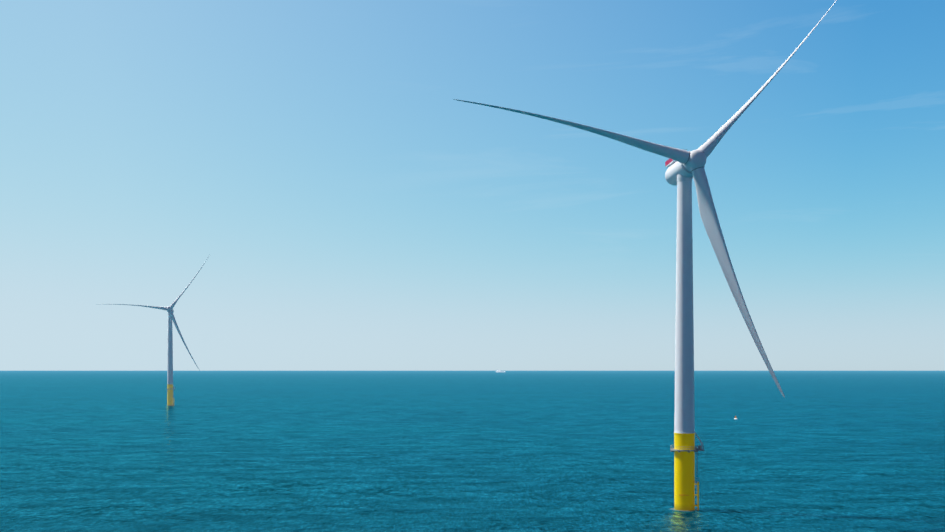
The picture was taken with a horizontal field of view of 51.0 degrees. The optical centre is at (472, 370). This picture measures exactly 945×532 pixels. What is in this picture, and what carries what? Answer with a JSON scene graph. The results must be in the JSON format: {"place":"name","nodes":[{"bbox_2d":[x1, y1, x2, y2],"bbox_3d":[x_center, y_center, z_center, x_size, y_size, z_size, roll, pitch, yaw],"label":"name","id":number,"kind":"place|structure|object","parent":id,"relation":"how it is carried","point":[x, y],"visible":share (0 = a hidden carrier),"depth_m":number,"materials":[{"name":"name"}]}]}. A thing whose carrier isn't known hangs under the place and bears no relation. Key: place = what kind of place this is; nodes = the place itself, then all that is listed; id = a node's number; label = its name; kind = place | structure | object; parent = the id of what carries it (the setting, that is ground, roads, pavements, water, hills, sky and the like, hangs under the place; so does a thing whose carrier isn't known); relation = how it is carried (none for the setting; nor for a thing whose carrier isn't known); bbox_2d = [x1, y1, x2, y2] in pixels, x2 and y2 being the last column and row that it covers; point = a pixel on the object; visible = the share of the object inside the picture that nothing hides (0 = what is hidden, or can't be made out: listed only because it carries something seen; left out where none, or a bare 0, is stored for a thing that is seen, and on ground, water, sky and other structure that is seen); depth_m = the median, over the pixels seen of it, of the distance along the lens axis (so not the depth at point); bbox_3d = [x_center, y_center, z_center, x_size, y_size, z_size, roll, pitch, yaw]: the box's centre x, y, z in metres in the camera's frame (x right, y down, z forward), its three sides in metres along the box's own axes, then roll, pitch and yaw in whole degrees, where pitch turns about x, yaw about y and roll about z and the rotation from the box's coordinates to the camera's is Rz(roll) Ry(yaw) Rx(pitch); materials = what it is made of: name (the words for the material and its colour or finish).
{"place":"outdoors","nodes":[
{"label":"outdoors","id":0,"kind":"place"},
{"bbox_2d":[0,371,944,531],"bbox_3d":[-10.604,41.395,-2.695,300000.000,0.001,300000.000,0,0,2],"label":"sea","id":1,"kind":"structure","parent":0,"point":[416,451],"depth_m":505.36,"materials":[{"name":"liquid"}]},
{"bbox_2d":[96,255,209,405],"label":"wind turbine","id":2,"kind":"object","parent":1,"relation":"on","point":[170,385],"visible":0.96,"depth_m":1156.66,"materials":[{"name":"metal"}]},
{"bbox_2d":[453,0,836,510],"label":"wind turbine","id":3,"kind":"object","parent":1,"relation":"on","point":[684,169],"visible":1,"depth_m":292.26,"materials":[{"name":"metal"}]},
{"bbox_2d":[0,0,944,370],"label":"sky","id":4,"kind":"structure","parent":0,"point":[349,212],"materials":[{"name":"blue"}]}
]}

